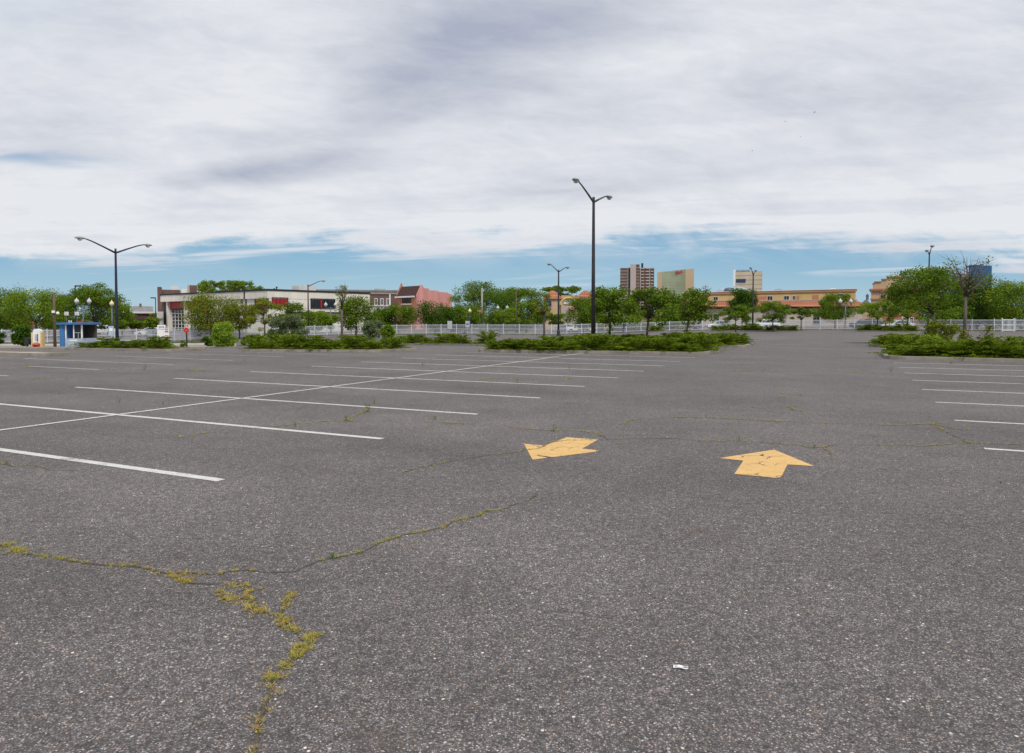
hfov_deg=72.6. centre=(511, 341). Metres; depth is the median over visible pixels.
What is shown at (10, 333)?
picket fence
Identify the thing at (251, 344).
juniper shrub
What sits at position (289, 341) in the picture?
juniper shrub
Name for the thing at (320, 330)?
picket fence
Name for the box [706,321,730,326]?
parked car
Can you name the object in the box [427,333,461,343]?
juniper shrub
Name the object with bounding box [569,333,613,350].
juniper shrub
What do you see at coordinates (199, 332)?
parked car
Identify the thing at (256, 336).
garden shrub
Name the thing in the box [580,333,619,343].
juniper shrub
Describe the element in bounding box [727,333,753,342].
juniper shrub
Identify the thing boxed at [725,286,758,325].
street tree
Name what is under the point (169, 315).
building
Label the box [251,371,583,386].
stall line
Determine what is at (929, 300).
young tree
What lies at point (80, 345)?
juniper shrub
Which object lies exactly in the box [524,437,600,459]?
painted arrow
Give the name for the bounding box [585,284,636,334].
young tree
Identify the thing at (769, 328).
juniper shrub
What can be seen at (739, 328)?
juniper shrub
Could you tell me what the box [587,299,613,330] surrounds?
street tree
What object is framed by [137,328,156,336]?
parked car
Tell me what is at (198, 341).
grass
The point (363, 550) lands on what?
pavement crack
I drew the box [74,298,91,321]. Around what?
globe lamp
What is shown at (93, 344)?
juniper shrub
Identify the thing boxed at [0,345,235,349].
kerb strip
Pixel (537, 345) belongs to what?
juniper shrub
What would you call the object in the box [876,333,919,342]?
juniper shrub
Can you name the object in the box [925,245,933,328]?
street lamp
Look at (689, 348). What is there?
juniper shrub
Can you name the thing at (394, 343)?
juniper shrub
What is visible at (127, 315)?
street tree
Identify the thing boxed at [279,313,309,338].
garden shrub
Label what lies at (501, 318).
street tree
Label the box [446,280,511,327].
locust tree
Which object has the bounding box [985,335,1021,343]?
juniper shrub
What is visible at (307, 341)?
juniper shrub
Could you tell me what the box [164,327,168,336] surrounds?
sign
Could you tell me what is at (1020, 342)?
juniper shrub
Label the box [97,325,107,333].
parked car
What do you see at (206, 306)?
street tree
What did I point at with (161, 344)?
juniper shrub
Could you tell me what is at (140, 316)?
building
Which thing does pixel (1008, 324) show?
gate
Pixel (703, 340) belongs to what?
juniper shrub
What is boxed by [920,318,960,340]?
garden shrub
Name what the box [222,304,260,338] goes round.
street tree
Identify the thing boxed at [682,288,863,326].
tiled building
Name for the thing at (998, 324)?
broad tree
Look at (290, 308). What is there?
street tree
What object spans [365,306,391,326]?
street tree
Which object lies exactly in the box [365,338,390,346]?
juniper shrub
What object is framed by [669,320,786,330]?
picket fence
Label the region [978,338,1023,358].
juniper shrub
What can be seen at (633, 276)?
apartment tower
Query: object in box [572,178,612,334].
street lamp
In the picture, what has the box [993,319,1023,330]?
picket fence
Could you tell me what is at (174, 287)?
block
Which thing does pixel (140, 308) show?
house
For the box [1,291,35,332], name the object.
street tree
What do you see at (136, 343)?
juniper shrub
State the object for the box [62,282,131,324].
street tree
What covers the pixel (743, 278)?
cream tower
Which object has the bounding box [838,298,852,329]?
globe lamp
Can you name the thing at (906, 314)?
slim tree
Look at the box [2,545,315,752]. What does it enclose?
pavement crack
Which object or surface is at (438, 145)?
sky
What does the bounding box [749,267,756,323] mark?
street lamp
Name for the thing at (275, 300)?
window
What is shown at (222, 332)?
garden shrub
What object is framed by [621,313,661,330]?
street tree
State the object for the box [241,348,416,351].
kerb
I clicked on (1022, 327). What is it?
parked car
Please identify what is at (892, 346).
juniper shrub
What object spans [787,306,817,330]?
slim tree
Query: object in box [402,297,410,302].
window
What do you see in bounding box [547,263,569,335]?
street lamp
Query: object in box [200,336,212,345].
garden shrub
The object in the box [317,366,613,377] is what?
stall line
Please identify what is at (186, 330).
sign
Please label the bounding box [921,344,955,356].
juniper shrub
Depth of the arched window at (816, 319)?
151.67 m
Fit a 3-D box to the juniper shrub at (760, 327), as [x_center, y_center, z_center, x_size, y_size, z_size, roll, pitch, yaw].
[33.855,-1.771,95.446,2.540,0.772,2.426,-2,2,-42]
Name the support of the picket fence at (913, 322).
on the ground at (864, 594)
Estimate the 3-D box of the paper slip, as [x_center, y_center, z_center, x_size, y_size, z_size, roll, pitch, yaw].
[0.802,1.546,3.309,0.071,0.009,0.020,0,2,14]
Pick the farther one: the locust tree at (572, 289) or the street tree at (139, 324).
the locust tree at (572, 289)
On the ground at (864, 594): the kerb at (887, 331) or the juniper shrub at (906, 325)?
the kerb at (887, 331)
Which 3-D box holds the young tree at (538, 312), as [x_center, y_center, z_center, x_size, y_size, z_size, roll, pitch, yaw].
[1.935,-1.270,43.074,1.273,3.613,1.289,1,2,36]
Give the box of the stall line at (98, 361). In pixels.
[24,358,173,364]
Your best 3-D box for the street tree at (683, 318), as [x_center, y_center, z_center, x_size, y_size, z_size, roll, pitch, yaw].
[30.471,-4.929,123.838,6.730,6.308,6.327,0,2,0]
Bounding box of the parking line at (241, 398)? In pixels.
[0,353,581,429]
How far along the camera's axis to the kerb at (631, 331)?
110.81 m
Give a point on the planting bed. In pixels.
(29, 352)
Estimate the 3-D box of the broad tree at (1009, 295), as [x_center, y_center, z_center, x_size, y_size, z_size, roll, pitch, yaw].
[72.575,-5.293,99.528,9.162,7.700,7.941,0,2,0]
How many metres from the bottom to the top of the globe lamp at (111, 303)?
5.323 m
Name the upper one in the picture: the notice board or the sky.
the sky
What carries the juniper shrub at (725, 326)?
on the planting bed
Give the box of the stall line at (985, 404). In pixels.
[940,402,1019,405]
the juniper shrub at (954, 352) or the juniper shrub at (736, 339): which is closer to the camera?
the juniper shrub at (954, 352)
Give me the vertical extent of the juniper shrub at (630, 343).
0.771 m
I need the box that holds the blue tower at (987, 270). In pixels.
[969,265,991,311]
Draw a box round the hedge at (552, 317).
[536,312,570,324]
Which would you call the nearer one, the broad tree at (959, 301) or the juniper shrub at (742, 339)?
the juniper shrub at (742, 339)
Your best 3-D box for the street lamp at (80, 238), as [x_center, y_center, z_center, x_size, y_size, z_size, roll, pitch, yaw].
[-30.600,-3.597,53.912,0.549,8.360,6.223,1,2,24]
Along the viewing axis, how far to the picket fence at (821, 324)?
104.92 m
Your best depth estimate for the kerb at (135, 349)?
37.90 m
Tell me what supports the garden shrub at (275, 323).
on the ground at (864, 594)
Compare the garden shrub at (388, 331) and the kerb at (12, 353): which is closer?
the kerb at (12, 353)
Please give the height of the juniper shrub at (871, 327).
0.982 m
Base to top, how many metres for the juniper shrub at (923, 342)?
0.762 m
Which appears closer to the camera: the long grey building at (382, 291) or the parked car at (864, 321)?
the parked car at (864, 321)
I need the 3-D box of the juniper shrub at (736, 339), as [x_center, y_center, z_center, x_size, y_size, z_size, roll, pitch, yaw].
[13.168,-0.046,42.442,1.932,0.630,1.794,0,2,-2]
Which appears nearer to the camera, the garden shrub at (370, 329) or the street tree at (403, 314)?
the garden shrub at (370, 329)
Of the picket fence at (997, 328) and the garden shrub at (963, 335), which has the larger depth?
the picket fence at (997, 328)
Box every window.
[272,297,287,305]
[310,298,334,308]
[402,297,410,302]
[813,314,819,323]
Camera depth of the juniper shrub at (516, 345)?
34.96 m
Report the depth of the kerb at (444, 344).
55.45 m
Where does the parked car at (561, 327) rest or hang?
on the ground at (864, 594)
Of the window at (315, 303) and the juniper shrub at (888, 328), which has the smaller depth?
the juniper shrub at (888, 328)
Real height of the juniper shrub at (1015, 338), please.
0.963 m
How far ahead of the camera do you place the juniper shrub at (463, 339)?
56.15 m
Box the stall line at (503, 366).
[380,362,627,370]
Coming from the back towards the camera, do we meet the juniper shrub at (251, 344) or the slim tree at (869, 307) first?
the slim tree at (869, 307)
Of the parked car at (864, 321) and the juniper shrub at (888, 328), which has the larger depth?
the parked car at (864, 321)
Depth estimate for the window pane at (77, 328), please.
61.91 m
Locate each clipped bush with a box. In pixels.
[0,327,6,343]
[10,324,32,345]
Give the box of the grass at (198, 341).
[2,329,1023,343]
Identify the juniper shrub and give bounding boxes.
[68,342,101,347]
[83,342,106,347]
[93,337,123,347]
[104,340,135,347]
[125,339,147,348]
[136,341,179,348]
[140,335,178,348]
[238,338,270,348]
[261,340,285,348]
[263,332,297,345]
[277,334,312,348]
[288,335,327,349]
[305,340,340,350]
[331,334,368,349]
[353,340,387,349]
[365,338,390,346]
[380,337,410,348]
[396,335,415,342]
[401,334,427,343]
[419,337,438,343]
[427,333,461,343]
[446,334,471,343]
[471,330,499,343]
[479,340,519,349]
[498,338,534,350]
[521,338,558,350]
[533,341,581,350]
[535,335,572,346]
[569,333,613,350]
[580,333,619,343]
[597,343,634,350]
[609,336,639,348]
[615,337,657,351]
[621,334,645,336]
[635,335,660,346]
[644,337,686,351]
[649,325,667,330]
[657,336,694,349]
[660,332,681,341]
[666,343,706,351]
[676,333,725,350]
[685,331,708,334]
[697,338,723,349]
[706,325,722,330]
[711,332,744,345]
[714,324,738,330]
[725,336,745,344]
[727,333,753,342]
[730,326,744,329]
[737,336,754,343]
[738,323,758,329]
[751,325,765,329]
[762,325,778,330]
[771,325,787,330]
[781,325,800,330]
[854,326,869,330]
[860,324,878,330]
[869,335,904,344]
[869,343,916,353]
[873,325,886,330]
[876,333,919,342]
[880,334,920,351]
[881,325,899,330]
[886,345,938,356]
[892,323,912,330]
[898,325,921,330]
[911,339,952,345]
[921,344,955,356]
[926,339,984,357]
[954,339,999,356]
[976,339,1009,350]
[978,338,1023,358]
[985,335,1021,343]
[989,348,1023,358]
[1005,336,1023,344]
[1015,341,1023,357]
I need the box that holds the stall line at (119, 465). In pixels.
[0,448,223,480]
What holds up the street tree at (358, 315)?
on the ground at (864, 594)
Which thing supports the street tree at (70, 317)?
on the ground at (864, 594)
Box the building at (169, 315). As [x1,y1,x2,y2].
[158,285,370,332]
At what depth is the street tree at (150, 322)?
109.57 m
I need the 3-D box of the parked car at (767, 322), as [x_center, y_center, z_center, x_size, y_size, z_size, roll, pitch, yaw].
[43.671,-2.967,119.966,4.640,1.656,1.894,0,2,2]
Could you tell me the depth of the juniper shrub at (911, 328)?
86.10 m
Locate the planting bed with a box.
[0,351,50,352]
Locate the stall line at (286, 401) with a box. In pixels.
[78,387,474,413]
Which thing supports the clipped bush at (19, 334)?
on the ground at (864, 594)
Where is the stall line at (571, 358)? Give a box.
[461,355,680,361]
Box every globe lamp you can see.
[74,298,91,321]
[109,300,113,337]
[324,302,336,333]
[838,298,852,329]
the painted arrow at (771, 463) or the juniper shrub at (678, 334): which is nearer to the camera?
the painted arrow at (771, 463)
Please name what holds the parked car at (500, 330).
on the ground at (864, 594)
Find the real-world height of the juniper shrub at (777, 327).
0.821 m
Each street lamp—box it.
[74,236,151,340]
[307,280,324,334]
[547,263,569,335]
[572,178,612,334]
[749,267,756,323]
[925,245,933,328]
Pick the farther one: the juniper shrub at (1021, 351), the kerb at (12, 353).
the kerb at (12, 353)
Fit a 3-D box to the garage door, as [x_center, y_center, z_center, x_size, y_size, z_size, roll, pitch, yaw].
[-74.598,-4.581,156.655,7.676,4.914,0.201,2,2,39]
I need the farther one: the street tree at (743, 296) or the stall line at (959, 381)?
the street tree at (743, 296)
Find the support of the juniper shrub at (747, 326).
on the planting bed
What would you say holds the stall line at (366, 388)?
on the ground at (864, 594)
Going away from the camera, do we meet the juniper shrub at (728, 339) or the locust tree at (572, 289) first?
the juniper shrub at (728, 339)
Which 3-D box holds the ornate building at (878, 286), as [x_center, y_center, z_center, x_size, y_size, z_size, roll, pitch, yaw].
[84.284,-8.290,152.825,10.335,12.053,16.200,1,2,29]
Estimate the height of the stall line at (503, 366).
0.001 m
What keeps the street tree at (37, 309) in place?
on the ground at (864, 594)
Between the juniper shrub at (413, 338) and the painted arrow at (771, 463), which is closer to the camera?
the painted arrow at (771, 463)
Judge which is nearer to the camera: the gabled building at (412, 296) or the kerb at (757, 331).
the kerb at (757, 331)
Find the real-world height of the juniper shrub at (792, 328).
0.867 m
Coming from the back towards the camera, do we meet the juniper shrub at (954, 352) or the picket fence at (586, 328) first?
the picket fence at (586, 328)
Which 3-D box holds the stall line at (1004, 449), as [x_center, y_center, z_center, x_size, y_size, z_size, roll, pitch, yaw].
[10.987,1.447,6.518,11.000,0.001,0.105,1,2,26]
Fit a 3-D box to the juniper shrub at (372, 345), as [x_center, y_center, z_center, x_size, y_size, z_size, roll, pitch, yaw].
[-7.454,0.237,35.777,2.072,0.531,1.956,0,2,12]
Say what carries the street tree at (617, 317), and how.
on the ground at (864, 594)
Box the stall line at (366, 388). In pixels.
[174,378,538,397]
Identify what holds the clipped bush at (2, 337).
on the ground at (864, 594)
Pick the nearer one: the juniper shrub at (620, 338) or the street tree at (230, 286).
the juniper shrub at (620, 338)
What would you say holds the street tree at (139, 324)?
on the ground at (864, 594)
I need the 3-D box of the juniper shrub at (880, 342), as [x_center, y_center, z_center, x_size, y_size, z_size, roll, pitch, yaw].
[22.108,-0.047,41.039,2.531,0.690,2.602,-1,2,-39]
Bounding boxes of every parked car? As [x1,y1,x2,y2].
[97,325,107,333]
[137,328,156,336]
[191,329,212,335]
[496,325,521,331]
[554,324,577,332]
[565,325,590,332]
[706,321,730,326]
[757,319,779,326]
[849,319,880,327]
[999,319,1023,328]
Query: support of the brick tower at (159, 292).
on the ground at (864, 594)
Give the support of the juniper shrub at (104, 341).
on the planting bed
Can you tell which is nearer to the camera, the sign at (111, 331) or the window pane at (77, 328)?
the window pane at (77, 328)
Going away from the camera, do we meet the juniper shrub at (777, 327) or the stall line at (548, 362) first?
the stall line at (548, 362)
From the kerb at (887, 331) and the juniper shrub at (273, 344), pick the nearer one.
the juniper shrub at (273, 344)
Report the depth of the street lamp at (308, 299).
112.79 m
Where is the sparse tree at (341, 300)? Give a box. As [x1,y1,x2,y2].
[335,283,347,338]
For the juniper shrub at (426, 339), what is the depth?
60.07 m
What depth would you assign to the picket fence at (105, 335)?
85.29 m
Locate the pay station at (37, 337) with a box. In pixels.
[31,329,44,346]
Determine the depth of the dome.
226.11 m
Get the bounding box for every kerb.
[0,351,68,355]
[65,347,204,351]
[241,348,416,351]
[382,343,486,345]
[479,349,720,354]
[562,331,667,331]
[711,330,800,331]
[718,343,753,347]
[858,330,919,331]
[880,351,1023,362]
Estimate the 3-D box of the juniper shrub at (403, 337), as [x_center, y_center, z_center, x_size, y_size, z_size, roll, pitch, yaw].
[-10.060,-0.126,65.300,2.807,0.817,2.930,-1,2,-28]
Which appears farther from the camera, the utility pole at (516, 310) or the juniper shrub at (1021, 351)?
the utility pole at (516, 310)
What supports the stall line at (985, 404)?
on the ground at (864, 594)
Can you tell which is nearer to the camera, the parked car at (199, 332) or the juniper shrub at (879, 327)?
the juniper shrub at (879, 327)
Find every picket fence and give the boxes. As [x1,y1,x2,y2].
[0,329,11,341]
[30,328,153,342]
[169,328,246,340]
[246,325,336,335]
[338,324,440,334]
[441,324,548,333]
[551,321,668,333]
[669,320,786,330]
[787,319,889,329]
[890,319,993,329]
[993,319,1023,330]
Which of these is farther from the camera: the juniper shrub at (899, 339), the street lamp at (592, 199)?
the street lamp at (592, 199)
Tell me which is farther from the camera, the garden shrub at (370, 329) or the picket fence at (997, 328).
the picket fence at (997, 328)
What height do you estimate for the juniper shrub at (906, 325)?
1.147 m
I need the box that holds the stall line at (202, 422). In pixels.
[0,403,382,438]
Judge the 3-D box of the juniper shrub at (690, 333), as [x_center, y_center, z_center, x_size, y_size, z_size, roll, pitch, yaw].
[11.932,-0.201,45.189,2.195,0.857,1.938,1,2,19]
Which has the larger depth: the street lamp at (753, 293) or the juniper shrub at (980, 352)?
the street lamp at (753, 293)
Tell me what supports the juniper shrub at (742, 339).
on the planting bed
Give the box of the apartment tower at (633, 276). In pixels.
[620,263,653,314]
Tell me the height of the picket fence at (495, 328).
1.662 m
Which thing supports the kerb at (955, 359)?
on the ground at (864, 594)
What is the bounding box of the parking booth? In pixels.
[56,320,101,346]
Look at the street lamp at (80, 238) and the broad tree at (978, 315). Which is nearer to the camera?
the street lamp at (80, 238)
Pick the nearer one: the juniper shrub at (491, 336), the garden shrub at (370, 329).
the juniper shrub at (491, 336)
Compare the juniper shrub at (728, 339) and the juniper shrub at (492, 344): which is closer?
the juniper shrub at (492, 344)
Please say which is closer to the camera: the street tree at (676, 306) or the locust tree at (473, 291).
the street tree at (676, 306)
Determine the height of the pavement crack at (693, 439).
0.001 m
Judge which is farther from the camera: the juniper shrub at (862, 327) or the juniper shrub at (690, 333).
the juniper shrub at (862, 327)
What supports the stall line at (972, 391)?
on the ground at (864, 594)
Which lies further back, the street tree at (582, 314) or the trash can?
the street tree at (582, 314)
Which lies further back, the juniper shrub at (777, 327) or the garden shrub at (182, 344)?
the juniper shrub at (777, 327)
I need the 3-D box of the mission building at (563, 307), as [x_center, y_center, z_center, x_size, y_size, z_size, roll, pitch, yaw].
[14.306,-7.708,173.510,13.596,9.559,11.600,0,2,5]
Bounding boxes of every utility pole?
[52,293,59,346]
[481,288,482,330]
[516,289,516,332]
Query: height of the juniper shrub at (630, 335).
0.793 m
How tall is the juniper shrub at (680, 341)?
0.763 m
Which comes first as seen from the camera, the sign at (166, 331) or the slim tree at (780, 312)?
the sign at (166, 331)
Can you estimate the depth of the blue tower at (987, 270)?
1482.21 m
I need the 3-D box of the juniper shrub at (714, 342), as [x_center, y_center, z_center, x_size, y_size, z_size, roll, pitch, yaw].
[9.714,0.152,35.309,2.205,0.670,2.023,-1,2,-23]
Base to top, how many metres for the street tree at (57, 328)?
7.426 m
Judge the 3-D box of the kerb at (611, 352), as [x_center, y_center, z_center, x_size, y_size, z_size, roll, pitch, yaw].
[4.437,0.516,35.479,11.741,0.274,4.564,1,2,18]
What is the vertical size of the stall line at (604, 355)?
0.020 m
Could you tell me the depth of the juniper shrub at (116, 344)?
39.10 m
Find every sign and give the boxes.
[108,326,113,337]
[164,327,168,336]
[184,328,188,346]
[447,321,451,328]
[465,321,469,333]
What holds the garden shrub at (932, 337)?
on the planting bed
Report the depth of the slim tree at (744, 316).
90.65 m
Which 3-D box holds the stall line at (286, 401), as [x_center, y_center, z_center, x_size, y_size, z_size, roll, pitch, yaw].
[-5.582,1.190,14.487,11.050,0.001,0.105,1,2,26]
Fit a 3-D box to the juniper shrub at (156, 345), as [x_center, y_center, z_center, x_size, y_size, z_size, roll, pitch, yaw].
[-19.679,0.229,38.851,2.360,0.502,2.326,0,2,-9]
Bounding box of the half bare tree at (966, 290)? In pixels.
[938,254,1001,338]
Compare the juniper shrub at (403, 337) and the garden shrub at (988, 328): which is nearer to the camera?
the garden shrub at (988, 328)
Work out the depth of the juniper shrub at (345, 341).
35.80 m
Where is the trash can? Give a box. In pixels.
[23,338,30,346]
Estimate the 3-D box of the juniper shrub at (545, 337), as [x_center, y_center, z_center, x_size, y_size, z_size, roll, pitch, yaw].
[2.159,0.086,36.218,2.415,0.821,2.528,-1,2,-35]
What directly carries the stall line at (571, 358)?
on the ground at (864, 594)
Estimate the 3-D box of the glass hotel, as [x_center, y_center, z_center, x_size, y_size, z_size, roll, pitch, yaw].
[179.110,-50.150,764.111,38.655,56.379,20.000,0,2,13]
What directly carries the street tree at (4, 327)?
on the ground at (864, 594)
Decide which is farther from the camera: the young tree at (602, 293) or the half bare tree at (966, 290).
the young tree at (602, 293)
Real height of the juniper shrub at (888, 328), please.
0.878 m
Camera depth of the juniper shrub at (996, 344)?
28.50 m
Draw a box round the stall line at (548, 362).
[415,358,656,365]
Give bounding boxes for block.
[171,286,180,292]
[181,285,196,292]
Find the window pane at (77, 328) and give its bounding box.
[74,325,80,337]
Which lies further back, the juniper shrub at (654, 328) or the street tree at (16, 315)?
the street tree at (16, 315)
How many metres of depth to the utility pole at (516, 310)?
111.86 m
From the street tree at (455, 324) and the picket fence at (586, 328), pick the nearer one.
the picket fence at (586, 328)
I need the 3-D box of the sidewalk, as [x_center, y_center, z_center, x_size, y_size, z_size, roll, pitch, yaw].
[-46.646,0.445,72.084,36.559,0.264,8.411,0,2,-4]
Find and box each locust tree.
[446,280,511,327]
[478,292,524,330]
[496,286,551,327]
[541,285,581,296]
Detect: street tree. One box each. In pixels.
[0,284,71,332]
[0,286,35,332]
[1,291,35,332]
[37,294,78,329]
[48,293,79,322]
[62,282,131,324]
[90,293,135,332]
[107,303,137,335]
[126,320,143,335]
[143,313,160,335]
[177,291,244,337]
[196,279,263,291]
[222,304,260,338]
[245,297,284,333]
[279,301,312,327]
[301,309,326,333]
[315,312,339,330]
[335,294,382,335]
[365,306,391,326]
[372,301,420,330]
[415,300,457,332]
[439,306,465,332]
[445,303,488,331]
[493,307,521,332]
[509,300,547,332]
[562,296,598,331]
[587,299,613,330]
[602,298,643,330]
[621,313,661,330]
[653,291,689,329]
[671,297,700,329]
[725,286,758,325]
[811,292,858,327]
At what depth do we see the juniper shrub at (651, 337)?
35.83 m
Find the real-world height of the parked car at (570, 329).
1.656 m
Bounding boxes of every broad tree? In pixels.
[896,267,980,326]
[931,292,974,328]
[944,286,992,328]
[953,272,1008,328]
[977,287,1022,327]
[980,277,1023,328]
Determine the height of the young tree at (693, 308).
4.318 m
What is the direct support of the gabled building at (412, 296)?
on the ground at (864, 594)
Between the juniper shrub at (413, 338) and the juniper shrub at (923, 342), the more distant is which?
the juniper shrub at (413, 338)
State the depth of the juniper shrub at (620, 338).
35.01 m
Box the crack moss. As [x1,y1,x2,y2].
[0,366,1017,752]
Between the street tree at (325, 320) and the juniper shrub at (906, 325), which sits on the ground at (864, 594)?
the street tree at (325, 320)
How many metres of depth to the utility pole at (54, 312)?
56.90 m
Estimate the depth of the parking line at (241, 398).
14.07 m
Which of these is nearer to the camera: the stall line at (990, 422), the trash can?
the stall line at (990, 422)
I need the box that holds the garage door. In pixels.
[172,310,183,330]
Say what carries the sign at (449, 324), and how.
on the ground at (864, 594)
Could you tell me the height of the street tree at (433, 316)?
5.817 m
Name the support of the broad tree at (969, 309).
on the ground at (864, 594)
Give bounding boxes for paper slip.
[673,665,688,668]
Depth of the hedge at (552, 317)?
130.32 m
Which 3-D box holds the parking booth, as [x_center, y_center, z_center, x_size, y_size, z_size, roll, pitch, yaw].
[-39.111,-0.639,62.912,2.572,2.462,2.650,0,2,4]
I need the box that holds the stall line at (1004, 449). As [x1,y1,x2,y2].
[984,448,1023,451]
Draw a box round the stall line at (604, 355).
[511,353,693,357]
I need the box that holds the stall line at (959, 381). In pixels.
[920,380,1019,383]
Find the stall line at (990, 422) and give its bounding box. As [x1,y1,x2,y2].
[955,420,1023,423]
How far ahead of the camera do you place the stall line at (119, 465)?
7.86 m
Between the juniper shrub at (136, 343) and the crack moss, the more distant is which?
the juniper shrub at (136, 343)
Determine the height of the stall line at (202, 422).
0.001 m
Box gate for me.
[1001,318,1014,330]
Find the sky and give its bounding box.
[0,0,1023,318]
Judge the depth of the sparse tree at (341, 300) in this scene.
40.91 m
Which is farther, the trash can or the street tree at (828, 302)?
the street tree at (828, 302)
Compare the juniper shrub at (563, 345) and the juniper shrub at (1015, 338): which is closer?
the juniper shrub at (1015, 338)
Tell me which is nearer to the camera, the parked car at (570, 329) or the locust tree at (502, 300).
the parked car at (570, 329)
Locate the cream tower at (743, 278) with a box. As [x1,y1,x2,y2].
[733,270,761,290]
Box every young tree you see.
[532,291,552,334]
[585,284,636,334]
[619,285,684,336]
[675,286,719,332]
[874,262,975,322]
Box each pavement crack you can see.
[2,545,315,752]
[182,494,536,573]
[405,437,1023,471]
[622,417,965,441]
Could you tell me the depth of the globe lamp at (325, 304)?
117.80 m
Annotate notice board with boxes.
[157,325,165,339]
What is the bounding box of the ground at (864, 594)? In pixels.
[0,320,1023,752]
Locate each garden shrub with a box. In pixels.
[180,340,185,346]
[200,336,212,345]
[209,320,238,346]
[240,333,267,344]
[266,316,285,338]
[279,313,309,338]
[361,320,382,338]
[379,324,396,341]
[917,334,942,343]
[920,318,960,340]
[957,325,973,339]
[975,324,994,339]
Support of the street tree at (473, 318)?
on the ground at (864, 594)
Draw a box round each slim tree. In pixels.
[715,304,752,331]
[748,301,791,331]
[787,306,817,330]
[854,300,905,323]
[880,297,934,328]
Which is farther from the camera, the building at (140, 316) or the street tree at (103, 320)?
the building at (140, 316)
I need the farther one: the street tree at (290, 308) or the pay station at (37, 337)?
the street tree at (290, 308)
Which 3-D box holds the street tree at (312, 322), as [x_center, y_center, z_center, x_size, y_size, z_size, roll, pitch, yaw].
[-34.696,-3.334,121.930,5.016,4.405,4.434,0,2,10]
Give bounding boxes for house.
[131,304,152,311]
[862,294,870,318]
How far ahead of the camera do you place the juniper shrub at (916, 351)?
28.72 m
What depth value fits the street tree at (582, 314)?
111.06 m
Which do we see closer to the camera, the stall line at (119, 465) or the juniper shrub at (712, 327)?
the stall line at (119, 465)
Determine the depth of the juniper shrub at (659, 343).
32.97 m
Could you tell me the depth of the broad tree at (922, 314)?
106.61 m
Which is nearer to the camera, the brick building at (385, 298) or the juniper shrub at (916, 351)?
the juniper shrub at (916, 351)
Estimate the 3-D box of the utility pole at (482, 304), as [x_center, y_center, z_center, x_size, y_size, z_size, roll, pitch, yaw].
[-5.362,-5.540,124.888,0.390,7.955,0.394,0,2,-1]
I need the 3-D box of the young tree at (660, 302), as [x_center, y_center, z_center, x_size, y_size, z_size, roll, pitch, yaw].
[8.824,-1.567,43.832,4.022,4.044,3.881,0,2,0]
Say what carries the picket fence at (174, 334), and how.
on the ground at (864, 594)
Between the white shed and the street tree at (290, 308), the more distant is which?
the white shed
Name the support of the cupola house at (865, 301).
on the ground at (864, 594)
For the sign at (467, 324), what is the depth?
108.96 m
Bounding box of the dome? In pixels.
[716,287,745,291]
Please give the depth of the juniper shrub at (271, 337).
38.27 m
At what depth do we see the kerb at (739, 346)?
39.93 m
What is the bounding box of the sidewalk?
[0,343,235,345]
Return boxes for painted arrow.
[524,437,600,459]
[723,450,812,477]
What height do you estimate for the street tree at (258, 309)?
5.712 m
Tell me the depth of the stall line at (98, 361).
26.93 m
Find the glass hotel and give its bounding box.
[657,269,693,315]
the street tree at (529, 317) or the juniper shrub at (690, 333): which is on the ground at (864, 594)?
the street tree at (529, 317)
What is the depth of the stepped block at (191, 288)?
330.99 m
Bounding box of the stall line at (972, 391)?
[922,389,1008,392]
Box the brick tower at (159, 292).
[157,287,179,324]
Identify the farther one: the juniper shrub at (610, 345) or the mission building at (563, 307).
the mission building at (563, 307)
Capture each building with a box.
[130,311,158,331]
[158,285,370,332]
[316,289,397,292]
[370,293,396,320]
[395,283,451,329]
[543,290,595,328]
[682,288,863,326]
[869,274,920,323]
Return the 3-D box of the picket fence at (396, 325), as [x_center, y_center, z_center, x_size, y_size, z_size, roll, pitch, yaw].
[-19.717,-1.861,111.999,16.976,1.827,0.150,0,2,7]
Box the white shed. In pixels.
[370,305,393,319]
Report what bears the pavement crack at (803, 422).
on the ground at (864, 594)
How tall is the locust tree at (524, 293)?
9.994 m
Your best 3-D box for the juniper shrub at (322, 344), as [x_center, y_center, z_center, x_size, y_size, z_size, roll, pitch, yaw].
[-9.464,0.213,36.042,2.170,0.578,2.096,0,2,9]

